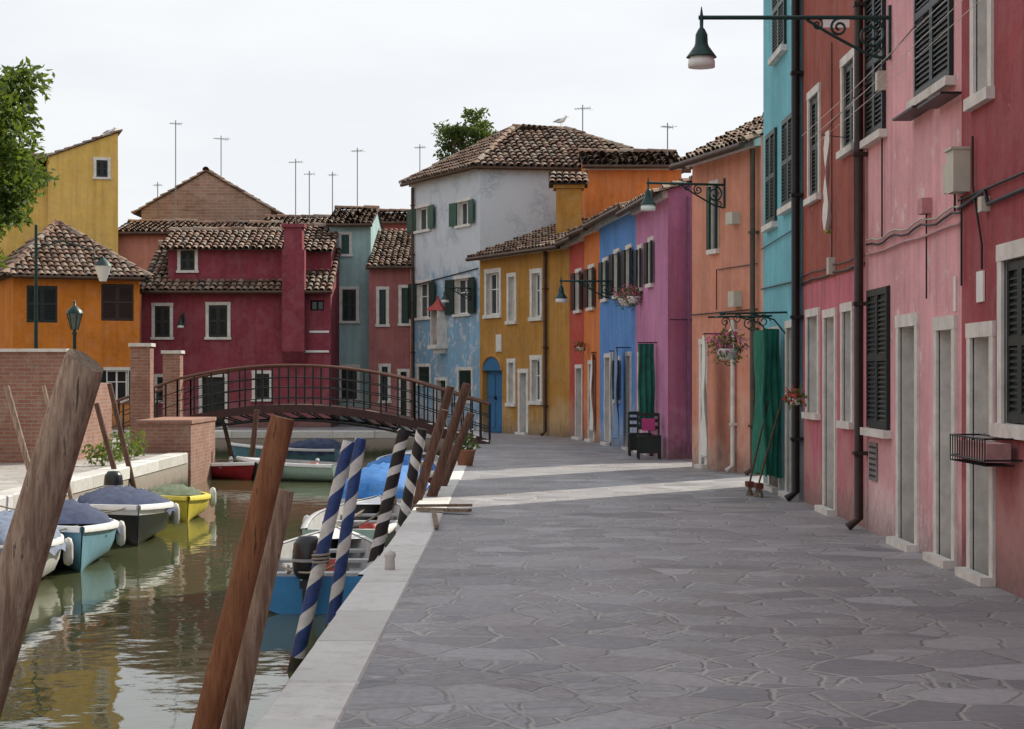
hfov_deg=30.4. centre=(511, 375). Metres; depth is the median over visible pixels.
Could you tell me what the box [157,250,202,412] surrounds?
reveals
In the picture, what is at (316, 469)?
moored boat
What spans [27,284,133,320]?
reveals
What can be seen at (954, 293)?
street name plate
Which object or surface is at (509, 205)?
walls
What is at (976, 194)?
cable
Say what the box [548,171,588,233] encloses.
ochre chimney stack
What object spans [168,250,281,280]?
raised storey
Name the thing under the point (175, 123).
tv antenna
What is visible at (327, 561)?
coiled mooring rope
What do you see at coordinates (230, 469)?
moored boat
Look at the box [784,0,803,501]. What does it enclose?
drainpipe
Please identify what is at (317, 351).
band
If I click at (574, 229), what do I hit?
roof tiles
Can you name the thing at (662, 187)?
roof tiles
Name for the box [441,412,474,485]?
mooring pole
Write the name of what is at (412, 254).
drainpipe
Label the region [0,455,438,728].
water
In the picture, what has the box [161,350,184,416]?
brick pier
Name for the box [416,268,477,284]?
cable
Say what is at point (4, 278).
soffit
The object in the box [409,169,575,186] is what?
cornice
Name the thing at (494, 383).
door
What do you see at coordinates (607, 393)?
reveals
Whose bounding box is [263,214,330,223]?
roof tiles
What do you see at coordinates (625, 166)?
gutter
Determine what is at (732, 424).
drainpipe
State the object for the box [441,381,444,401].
door
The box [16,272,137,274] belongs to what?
cornice
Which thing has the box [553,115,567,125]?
seagull
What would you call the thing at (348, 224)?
gutter
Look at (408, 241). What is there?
roof deck
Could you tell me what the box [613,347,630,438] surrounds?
door curtain
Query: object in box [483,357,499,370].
arched door head
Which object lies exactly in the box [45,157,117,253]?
walls
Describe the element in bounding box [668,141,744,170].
gutter
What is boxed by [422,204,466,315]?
glass
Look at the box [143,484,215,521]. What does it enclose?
moored boat
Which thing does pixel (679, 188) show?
gables
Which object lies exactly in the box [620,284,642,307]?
window flower basket
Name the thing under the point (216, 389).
door
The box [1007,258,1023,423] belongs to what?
shutters
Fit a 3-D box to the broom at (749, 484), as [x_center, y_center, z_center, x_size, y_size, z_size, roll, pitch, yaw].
[3.387,1.000,25.997,0.352,1.306,0.286,0,0,0]
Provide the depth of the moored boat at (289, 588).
18.61 m
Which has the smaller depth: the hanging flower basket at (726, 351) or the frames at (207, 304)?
the hanging flower basket at (726, 351)
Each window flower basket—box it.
[573,341,586,353]
[613,283,633,311]
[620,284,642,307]
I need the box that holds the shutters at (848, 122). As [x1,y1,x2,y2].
[811,61,852,194]
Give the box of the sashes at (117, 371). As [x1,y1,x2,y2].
[41,284,132,399]
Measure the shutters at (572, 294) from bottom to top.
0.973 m
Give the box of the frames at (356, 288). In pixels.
[338,232,360,400]
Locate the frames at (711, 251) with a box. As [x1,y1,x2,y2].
[694,179,719,468]
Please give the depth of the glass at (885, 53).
19.98 m
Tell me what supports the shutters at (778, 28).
attached to the walls at (776, 112)
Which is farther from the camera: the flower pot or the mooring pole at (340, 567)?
the flower pot
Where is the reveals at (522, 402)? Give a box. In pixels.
[487,272,538,431]
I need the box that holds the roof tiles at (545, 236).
[467,214,589,256]
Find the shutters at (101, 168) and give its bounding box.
[96,160,106,176]
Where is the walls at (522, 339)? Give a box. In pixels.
[480,248,568,437]
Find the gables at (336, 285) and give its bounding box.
[333,264,338,290]
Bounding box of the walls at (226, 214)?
[141,209,282,224]
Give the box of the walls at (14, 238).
[0,185,46,260]
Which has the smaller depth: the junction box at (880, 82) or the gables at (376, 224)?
the junction box at (880, 82)
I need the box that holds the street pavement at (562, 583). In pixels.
[112,425,1023,728]
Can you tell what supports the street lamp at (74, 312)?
on the bank pavement at (12, 475)
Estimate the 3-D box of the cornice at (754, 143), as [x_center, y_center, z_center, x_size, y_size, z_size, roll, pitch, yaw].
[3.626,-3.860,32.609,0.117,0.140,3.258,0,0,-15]
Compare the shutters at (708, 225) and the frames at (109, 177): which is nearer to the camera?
the shutters at (708, 225)
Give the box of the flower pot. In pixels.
[452,429,480,465]
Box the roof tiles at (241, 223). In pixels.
[190,220,283,227]
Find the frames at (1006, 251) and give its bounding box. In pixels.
[955,0,1023,586]
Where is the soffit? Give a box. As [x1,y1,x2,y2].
[0,276,150,281]
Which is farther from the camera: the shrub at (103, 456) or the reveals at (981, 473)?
the shrub at (103, 456)
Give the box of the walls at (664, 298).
[636,190,691,459]
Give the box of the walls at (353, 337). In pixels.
[329,225,377,424]
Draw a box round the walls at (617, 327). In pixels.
[600,214,635,450]
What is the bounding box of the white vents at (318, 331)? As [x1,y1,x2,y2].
[309,331,328,332]
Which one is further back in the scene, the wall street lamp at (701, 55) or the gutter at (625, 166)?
the gutter at (625, 166)
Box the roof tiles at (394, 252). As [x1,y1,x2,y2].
[366,228,410,265]
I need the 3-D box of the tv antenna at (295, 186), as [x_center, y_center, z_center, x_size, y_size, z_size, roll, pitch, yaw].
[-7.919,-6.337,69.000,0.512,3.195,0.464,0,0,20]
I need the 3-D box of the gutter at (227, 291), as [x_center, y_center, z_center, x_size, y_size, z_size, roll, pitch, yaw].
[-8.782,-2.643,59.630,6.187,0.120,0.120,0,0,0]
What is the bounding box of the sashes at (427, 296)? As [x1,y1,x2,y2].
[420,202,470,370]
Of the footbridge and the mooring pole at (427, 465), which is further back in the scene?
the footbridge
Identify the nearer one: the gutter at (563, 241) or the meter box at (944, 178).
the meter box at (944, 178)
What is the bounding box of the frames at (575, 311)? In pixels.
[571,268,582,439]
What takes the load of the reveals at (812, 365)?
attached to the walls at (835, 290)
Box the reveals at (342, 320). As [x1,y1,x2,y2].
[341,235,356,397]
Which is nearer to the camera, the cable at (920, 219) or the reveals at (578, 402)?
the cable at (920, 219)
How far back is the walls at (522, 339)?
52.20 m
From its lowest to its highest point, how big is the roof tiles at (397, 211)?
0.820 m
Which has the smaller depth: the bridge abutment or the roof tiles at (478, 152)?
the bridge abutment
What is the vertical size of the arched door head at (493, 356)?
0.486 m
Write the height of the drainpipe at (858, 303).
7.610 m
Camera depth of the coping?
35.55 m
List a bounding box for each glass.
[108,372,124,398]
[312,302,322,308]
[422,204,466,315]
[492,275,539,398]
[786,4,786,43]
[885,0,953,128]
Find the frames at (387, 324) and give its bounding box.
[375,285,410,425]
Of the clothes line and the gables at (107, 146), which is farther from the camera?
the gables at (107, 146)
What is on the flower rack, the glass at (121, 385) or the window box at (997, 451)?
the window box at (997, 451)
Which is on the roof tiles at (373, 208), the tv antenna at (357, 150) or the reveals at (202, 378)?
the tv antenna at (357, 150)
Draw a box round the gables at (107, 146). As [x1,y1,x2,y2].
[49,133,117,158]
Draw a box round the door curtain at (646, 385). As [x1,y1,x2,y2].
[638,342,656,430]
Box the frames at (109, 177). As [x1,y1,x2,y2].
[93,157,111,179]
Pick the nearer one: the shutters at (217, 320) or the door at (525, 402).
the door at (525, 402)
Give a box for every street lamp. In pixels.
[34,225,111,348]
[66,300,82,349]
[177,312,183,327]
[441,286,470,302]
[555,278,612,302]
[640,177,724,210]
[686,5,890,69]
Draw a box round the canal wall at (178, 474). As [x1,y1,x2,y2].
[9,463,187,511]
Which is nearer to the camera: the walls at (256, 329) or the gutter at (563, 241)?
the gutter at (563, 241)
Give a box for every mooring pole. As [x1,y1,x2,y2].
[0,348,102,717]
[4,385,29,469]
[41,385,73,499]
[94,403,116,468]
[107,383,136,488]
[192,415,293,728]
[221,489,293,728]
[223,426,234,461]
[249,410,258,456]
[287,440,354,671]
[325,437,365,628]
[367,428,409,566]
[394,428,426,535]
[411,409,448,510]
[424,385,454,493]
[426,382,470,496]
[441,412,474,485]
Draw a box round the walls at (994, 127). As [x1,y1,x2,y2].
[962,0,1023,598]
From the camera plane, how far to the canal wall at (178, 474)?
36.90 m
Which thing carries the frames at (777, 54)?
attached to the walls at (776, 112)
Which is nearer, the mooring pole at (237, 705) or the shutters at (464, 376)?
the mooring pole at (237, 705)
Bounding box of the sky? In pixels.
[0,0,762,229]
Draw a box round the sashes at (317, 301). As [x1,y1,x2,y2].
[311,300,323,310]
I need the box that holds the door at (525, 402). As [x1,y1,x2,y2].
[525,373,525,431]
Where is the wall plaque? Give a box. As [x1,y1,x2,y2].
[496,334,501,351]
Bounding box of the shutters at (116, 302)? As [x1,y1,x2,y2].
[101,284,132,320]
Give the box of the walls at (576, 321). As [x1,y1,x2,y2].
[569,241,583,439]
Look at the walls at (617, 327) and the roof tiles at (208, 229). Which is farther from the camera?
the roof tiles at (208, 229)
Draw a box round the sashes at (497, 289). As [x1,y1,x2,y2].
[491,273,539,400]
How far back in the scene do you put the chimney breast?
59.55 m
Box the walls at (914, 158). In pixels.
[865,0,961,566]
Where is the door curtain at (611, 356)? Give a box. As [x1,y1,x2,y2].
[609,350,614,433]
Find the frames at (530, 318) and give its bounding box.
[482,267,542,434]
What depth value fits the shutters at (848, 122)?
23.71 m
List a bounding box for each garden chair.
[628,411,651,455]
[637,413,660,459]
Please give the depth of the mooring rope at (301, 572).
18.16 m
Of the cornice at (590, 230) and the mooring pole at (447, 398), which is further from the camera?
the cornice at (590, 230)
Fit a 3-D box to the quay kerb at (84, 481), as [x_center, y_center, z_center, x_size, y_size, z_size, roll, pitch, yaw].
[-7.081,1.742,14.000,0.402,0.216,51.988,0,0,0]
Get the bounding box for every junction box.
[826,257,834,274]
[875,70,885,91]
[917,198,931,214]
[978,196,989,211]
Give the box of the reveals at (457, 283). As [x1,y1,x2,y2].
[417,201,469,414]
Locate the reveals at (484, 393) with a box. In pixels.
[482,370,497,432]
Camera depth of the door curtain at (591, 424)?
46.48 m
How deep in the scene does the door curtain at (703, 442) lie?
32.50 m
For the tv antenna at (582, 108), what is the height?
2.331 m
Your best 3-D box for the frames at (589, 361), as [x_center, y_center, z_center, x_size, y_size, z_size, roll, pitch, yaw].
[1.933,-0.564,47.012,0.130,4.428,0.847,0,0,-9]
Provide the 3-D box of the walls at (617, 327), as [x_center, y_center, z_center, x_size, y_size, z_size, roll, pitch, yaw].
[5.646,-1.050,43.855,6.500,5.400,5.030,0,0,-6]
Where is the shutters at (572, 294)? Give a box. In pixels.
[570,271,580,310]
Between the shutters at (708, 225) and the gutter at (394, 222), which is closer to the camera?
the shutters at (708, 225)
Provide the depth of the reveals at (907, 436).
18.44 m
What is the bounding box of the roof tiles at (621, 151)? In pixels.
[578,148,679,163]
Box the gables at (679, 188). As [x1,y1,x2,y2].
[668,182,691,191]
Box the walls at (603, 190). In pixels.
[582,169,680,219]
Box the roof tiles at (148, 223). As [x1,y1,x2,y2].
[118,218,197,231]
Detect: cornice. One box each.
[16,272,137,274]
[369,265,410,269]
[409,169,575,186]
[482,243,568,259]
[565,235,583,245]
[580,225,599,236]
[585,169,681,169]
[595,211,629,228]
[630,191,667,214]
[686,137,760,166]
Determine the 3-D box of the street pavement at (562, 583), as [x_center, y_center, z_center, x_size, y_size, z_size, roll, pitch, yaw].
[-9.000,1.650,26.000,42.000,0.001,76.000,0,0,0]
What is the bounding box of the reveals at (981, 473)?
[973,0,1023,575]
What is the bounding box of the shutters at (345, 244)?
[342,235,348,253]
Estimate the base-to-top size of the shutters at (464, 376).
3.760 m
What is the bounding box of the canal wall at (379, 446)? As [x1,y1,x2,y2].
[215,432,453,454]
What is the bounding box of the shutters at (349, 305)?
[342,290,356,398]
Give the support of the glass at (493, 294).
attached to the sashes at (497, 289)
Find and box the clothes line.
[802,0,979,140]
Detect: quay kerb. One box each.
[0,453,187,511]
[112,430,469,437]
[253,431,483,728]
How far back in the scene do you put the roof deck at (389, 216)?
75.66 m
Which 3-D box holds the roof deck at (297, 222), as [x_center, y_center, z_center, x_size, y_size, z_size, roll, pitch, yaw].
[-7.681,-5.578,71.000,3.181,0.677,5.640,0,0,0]
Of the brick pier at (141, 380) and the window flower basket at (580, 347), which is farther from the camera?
the window flower basket at (580, 347)
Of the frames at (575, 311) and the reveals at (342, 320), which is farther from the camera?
the reveals at (342, 320)
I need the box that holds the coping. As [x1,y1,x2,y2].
[0,349,68,351]
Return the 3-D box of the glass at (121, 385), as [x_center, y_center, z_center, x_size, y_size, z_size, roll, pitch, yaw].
[-13.284,-0.934,57.938,3.251,3.797,0.001,0,0,-23]
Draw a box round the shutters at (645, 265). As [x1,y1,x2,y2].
[634,240,651,287]
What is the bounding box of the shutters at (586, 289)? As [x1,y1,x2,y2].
[584,267,593,307]
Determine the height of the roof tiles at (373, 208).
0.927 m
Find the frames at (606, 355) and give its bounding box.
[600,243,631,450]
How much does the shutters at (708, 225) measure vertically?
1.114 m
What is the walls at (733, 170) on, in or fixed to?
on the street pavement at (562, 583)
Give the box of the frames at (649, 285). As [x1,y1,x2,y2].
[633,236,653,455]
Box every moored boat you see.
[0,509,72,576]
[57,498,124,571]
[75,471,179,546]
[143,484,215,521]
[210,456,255,479]
[226,438,341,461]
[236,456,350,481]
[269,526,384,613]
[300,495,400,547]
[341,462,429,503]
[364,454,435,482]
[376,449,438,463]
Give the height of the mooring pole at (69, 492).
3.049 m
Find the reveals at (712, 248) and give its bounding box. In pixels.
[702,187,712,463]
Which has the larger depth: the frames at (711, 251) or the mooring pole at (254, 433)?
the mooring pole at (254, 433)
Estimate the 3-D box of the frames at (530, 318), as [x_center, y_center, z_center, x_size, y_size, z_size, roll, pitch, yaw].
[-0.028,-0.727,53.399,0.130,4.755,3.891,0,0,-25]
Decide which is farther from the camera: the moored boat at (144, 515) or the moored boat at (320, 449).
the moored boat at (320, 449)
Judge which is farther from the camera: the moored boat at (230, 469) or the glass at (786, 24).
the moored boat at (230, 469)
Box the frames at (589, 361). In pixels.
[584,263,594,441]
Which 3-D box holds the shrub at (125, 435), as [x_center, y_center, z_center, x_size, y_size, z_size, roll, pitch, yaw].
[-7.877,1.402,38.599,0.926,0.755,0.966,0,0,0]
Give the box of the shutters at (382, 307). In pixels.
[379,288,408,399]
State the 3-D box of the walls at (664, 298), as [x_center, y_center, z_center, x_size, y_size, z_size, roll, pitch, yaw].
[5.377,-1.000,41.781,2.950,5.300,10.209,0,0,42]
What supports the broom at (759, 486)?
on the street pavement at (562, 583)
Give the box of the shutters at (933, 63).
[864,0,952,428]
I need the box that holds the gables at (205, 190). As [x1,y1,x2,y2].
[143,172,268,208]
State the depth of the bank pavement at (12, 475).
33.50 m
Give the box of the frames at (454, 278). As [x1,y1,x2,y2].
[413,197,472,425]
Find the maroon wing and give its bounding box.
[301,222,337,271]
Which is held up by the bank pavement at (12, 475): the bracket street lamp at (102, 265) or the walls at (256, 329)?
the bracket street lamp at (102, 265)
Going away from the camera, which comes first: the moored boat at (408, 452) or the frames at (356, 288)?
the moored boat at (408, 452)
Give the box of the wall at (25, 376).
[0,352,111,462]
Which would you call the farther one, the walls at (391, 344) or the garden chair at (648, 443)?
the walls at (391, 344)
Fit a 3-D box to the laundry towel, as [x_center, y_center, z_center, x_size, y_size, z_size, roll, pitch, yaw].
[3.430,-2.257,18.514,0.369,1.435,5.819,0,0,4]
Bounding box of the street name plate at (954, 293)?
[953,276,956,311]
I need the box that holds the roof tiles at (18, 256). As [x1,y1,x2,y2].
[0,219,155,277]
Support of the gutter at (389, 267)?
attached to the roof tiles at (394, 252)
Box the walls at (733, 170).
[692,136,762,475]
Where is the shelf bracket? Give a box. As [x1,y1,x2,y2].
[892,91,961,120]
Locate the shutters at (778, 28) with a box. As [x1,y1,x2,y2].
[765,0,790,224]
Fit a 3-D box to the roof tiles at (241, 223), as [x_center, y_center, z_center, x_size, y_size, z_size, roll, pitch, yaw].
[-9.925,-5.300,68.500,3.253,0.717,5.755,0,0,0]
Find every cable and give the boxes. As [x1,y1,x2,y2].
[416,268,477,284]
[690,263,756,315]
[761,231,790,289]
[800,42,864,284]
[865,222,959,255]
[866,138,959,298]
[866,206,958,240]
[957,136,1023,285]
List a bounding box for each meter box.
[943,146,970,193]
[943,164,945,193]
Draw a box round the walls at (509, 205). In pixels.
[412,171,575,429]
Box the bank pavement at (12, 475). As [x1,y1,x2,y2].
[0,438,166,490]
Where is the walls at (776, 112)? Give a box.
[763,0,801,500]
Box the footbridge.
[112,364,490,443]
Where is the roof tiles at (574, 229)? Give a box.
[569,223,594,231]
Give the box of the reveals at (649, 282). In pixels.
[640,243,649,432]
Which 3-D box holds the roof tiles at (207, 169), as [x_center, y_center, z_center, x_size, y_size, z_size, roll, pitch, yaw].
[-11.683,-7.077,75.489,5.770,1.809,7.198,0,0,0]
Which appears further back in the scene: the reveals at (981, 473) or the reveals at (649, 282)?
the reveals at (649, 282)
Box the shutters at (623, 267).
[609,247,630,399]
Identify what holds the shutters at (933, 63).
attached to the walls at (914, 158)
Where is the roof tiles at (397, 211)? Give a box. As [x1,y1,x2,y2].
[367,209,409,220]
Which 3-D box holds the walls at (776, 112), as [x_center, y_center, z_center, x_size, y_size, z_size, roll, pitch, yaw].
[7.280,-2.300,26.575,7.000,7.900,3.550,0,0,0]
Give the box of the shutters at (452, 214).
[407,199,473,231]
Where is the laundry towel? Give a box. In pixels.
[822,16,922,233]
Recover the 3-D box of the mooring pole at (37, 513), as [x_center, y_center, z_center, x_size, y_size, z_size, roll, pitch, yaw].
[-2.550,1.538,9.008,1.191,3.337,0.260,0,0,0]
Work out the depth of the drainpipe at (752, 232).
31.10 m
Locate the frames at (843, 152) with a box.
[801,48,853,515]
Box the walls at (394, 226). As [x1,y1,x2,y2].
[383,224,406,230]
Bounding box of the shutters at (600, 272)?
[598,260,606,299]
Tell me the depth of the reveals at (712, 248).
33.21 m
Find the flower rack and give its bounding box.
[949,434,1022,466]
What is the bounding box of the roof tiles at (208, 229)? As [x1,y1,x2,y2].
[140,226,341,289]
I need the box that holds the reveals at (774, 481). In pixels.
[770,328,790,492]
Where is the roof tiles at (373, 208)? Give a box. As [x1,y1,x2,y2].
[326,205,381,222]
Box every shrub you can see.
[81,441,122,465]
[104,426,148,455]
[105,430,146,459]
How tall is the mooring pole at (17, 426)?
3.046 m
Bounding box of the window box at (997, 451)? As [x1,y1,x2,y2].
[958,440,1010,462]
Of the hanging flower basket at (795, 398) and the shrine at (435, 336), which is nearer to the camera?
the hanging flower basket at (795, 398)
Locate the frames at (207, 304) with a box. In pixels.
[150,250,270,427]
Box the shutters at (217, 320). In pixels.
[155,251,268,399]
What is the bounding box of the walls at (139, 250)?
[118,235,166,342]
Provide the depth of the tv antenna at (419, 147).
71.99 m
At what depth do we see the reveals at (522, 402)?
53.03 m
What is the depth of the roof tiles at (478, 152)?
59.42 m
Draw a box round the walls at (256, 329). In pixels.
[141,289,338,426]
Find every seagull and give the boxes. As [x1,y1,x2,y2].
[102,127,116,133]
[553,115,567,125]
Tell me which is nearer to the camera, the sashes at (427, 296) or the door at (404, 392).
the sashes at (427, 296)
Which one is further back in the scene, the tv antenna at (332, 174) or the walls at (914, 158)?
the tv antenna at (332, 174)
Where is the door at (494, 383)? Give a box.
[487,370,501,432]
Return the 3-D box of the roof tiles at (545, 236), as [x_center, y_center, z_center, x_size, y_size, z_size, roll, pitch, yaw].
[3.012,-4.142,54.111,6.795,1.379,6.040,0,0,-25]
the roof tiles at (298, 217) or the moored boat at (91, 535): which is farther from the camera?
the roof tiles at (298, 217)
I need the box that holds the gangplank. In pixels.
[412,504,471,527]
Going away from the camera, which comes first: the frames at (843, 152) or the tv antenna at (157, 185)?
the frames at (843, 152)
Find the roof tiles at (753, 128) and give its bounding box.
[676,115,762,161]
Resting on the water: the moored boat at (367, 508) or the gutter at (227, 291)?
the moored boat at (367, 508)
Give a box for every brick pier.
[128,343,155,445]
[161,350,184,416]
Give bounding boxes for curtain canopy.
[708,311,786,477]
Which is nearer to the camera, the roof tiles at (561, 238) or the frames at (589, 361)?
the frames at (589, 361)
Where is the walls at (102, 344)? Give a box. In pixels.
[0,276,139,428]
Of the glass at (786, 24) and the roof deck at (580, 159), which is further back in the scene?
the roof deck at (580, 159)
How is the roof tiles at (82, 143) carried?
on the roof deck at (40, 162)
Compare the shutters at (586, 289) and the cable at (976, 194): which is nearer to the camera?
the cable at (976, 194)
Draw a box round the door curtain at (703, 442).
[700,333,728,456]
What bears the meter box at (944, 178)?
attached to the walls at (914, 158)
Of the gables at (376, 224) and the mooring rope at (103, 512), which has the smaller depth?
the mooring rope at (103, 512)
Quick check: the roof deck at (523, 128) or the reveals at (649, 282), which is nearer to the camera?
the reveals at (649, 282)
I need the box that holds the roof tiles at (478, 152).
[398,124,691,183]
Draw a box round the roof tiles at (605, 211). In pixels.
[584,198,634,223]
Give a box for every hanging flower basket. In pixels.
[706,315,750,365]
[782,384,807,409]
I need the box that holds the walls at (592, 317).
[584,231,599,442]
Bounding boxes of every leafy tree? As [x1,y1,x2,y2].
[0,57,60,267]
[431,107,498,160]
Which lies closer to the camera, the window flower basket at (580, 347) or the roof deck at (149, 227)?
the window flower basket at (580, 347)
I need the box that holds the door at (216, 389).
[203,377,224,424]
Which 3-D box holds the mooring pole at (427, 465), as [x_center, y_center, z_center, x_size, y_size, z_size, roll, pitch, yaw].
[-1.304,1.812,24.801,0.952,2.756,0.173,0,0,0]
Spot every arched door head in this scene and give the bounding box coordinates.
[481,354,502,370]
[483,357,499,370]
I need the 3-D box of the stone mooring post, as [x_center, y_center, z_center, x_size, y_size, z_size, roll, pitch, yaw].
[-1.030,1.555,15.900,0.104,0.170,0.104,0,0,0]
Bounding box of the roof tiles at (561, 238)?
[555,233,579,241]
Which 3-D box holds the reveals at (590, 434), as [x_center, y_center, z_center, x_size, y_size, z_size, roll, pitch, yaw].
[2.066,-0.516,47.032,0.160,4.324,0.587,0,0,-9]
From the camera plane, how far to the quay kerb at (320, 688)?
11.73 m
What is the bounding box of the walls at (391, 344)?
[369,270,410,425]
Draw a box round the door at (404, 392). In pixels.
[401,372,406,415]
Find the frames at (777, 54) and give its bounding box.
[761,44,798,500]
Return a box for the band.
[304,350,328,352]
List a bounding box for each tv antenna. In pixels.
[155,182,163,218]
[169,120,182,226]
[213,136,227,180]
[289,159,304,223]
[304,171,311,222]
[329,172,338,211]
[352,148,365,205]
[414,144,426,170]
[574,105,592,130]
[662,123,676,157]
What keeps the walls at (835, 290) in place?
on the street pavement at (562, 583)
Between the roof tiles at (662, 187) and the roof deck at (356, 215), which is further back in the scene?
the roof deck at (356, 215)
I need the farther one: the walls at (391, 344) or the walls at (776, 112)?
the walls at (391, 344)
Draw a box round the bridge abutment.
[135,417,215,485]
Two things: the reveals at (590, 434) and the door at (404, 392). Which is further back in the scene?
the door at (404, 392)
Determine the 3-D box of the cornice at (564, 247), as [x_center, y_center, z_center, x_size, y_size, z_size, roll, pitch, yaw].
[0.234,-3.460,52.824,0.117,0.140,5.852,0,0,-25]
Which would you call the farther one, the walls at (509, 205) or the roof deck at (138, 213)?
the roof deck at (138, 213)
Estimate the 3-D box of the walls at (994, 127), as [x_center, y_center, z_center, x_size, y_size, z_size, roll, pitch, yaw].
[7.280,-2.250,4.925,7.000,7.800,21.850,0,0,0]
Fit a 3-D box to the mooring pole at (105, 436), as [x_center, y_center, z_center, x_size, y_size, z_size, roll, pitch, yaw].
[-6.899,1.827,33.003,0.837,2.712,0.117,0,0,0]
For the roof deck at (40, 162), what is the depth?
66.30 m
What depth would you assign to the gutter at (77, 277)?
57.33 m
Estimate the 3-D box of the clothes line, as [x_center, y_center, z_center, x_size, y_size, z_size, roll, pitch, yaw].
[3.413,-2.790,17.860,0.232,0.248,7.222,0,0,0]
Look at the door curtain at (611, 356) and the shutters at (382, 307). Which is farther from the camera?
the shutters at (382, 307)
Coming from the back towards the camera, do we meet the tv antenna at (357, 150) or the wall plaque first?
the tv antenna at (357, 150)
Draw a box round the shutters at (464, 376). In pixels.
[408,277,474,399]
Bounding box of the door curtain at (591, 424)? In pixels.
[589,352,595,430]
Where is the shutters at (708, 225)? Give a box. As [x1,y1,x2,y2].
[706,186,716,249]
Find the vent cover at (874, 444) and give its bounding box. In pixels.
[869,442,877,481]
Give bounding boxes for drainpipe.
[410,188,414,416]
[540,251,548,435]
[687,197,689,453]
[725,320,736,472]
[744,148,758,475]
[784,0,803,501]
[845,0,867,529]
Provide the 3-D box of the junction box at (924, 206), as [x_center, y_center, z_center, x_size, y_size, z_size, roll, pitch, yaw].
[3.755,-1.540,17.150,0.090,0.140,0.200,0,0,0]
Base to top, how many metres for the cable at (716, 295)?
0.769 m
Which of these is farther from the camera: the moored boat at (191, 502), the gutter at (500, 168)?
the gutter at (500, 168)
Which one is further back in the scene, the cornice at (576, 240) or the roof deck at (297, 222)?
the roof deck at (297, 222)
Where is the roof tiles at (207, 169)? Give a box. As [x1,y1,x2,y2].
[131,166,285,218]
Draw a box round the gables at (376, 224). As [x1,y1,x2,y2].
[372,214,381,231]
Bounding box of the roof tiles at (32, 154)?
[31,153,47,171]
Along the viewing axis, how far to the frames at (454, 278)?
58.73 m
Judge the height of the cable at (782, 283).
0.718 m
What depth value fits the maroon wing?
61.50 m
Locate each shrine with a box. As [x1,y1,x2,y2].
[426,295,444,310]
[427,310,447,353]
[434,318,436,344]
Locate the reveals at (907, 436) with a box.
[901,326,950,558]
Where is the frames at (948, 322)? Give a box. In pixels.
[860,75,956,568]
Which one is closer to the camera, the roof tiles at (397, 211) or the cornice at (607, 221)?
the cornice at (607, 221)
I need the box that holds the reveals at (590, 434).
[589,269,592,438]
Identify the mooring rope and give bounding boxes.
[0,505,124,512]
[281,564,334,573]
[312,551,329,564]
[336,512,378,526]
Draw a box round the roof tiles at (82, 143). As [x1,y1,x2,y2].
[33,129,122,163]
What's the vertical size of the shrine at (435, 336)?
0.900 m
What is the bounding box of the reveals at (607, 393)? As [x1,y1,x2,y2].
[604,250,629,446]
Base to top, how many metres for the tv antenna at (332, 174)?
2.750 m
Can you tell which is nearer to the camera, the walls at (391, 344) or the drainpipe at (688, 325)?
the drainpipe at (688, 325)
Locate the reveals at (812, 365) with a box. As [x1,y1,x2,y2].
[808,59,852,509]
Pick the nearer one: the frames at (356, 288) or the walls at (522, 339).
the walls at (522, 339)
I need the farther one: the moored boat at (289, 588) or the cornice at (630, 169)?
the cornice at (630, 169)
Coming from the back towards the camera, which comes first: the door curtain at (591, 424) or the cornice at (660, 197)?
the door curtain at (591, 424)
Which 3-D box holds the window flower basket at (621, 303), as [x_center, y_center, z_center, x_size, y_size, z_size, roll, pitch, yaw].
[2.500,-1.712,41.174,0.630,0.638,0.711,0,0,0]
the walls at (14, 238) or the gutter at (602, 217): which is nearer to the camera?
the gutter at (602, 217)
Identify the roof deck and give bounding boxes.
[0,225,151,278]
[38,131,120,163]
[118,223,193,231]
[134,171,277,216]
[140,231,341,289]
[194,225,280,226]
[265,219,325,223]
[329,210,383,230]
[367,231,410,265]
[380,213,406,220]
[408,126,682,181]
[578,154,677,163]
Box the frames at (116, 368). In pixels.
[103,367,129,402]
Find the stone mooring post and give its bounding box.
[384,550,395,569]
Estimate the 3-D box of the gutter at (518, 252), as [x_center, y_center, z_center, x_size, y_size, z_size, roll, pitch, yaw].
[-0.045,-3.413,52.693,0.120,0.120,6.012,0,0,-25]
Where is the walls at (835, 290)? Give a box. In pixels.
[802,0,864,527]
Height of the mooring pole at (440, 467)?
3.102 m
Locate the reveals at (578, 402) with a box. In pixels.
[577,272,580,436]
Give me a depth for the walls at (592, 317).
46.78 m
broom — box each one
[745,401,768,495]
[753,397,782,497]
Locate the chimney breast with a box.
[281,224,306,363]
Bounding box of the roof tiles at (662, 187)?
[620,175,691,209]
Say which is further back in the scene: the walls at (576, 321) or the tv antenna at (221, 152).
the tv antenna at (221, 152)
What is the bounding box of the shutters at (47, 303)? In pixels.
[27,286,129,399]
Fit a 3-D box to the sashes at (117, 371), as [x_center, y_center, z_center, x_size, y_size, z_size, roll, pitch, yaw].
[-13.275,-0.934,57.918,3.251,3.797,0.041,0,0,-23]
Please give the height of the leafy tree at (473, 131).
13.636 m
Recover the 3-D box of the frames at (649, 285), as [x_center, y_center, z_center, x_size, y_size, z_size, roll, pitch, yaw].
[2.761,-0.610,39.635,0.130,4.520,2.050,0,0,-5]
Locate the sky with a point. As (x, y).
(314, 83)
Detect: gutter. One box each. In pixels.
[12,274,144,280]
[118,232,169,234]
[140,290,331,293]
[326,223,371,226]
[366,266,412,268]
[382,221,406,223]
[400,165,690,186]
[465,245,559,261]
[553,237,572,245]
[567,228,587,236]
[582,164,685,168]
[582,205,620,228]
[615,193,652,216]
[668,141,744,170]
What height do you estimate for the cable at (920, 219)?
0.065 m

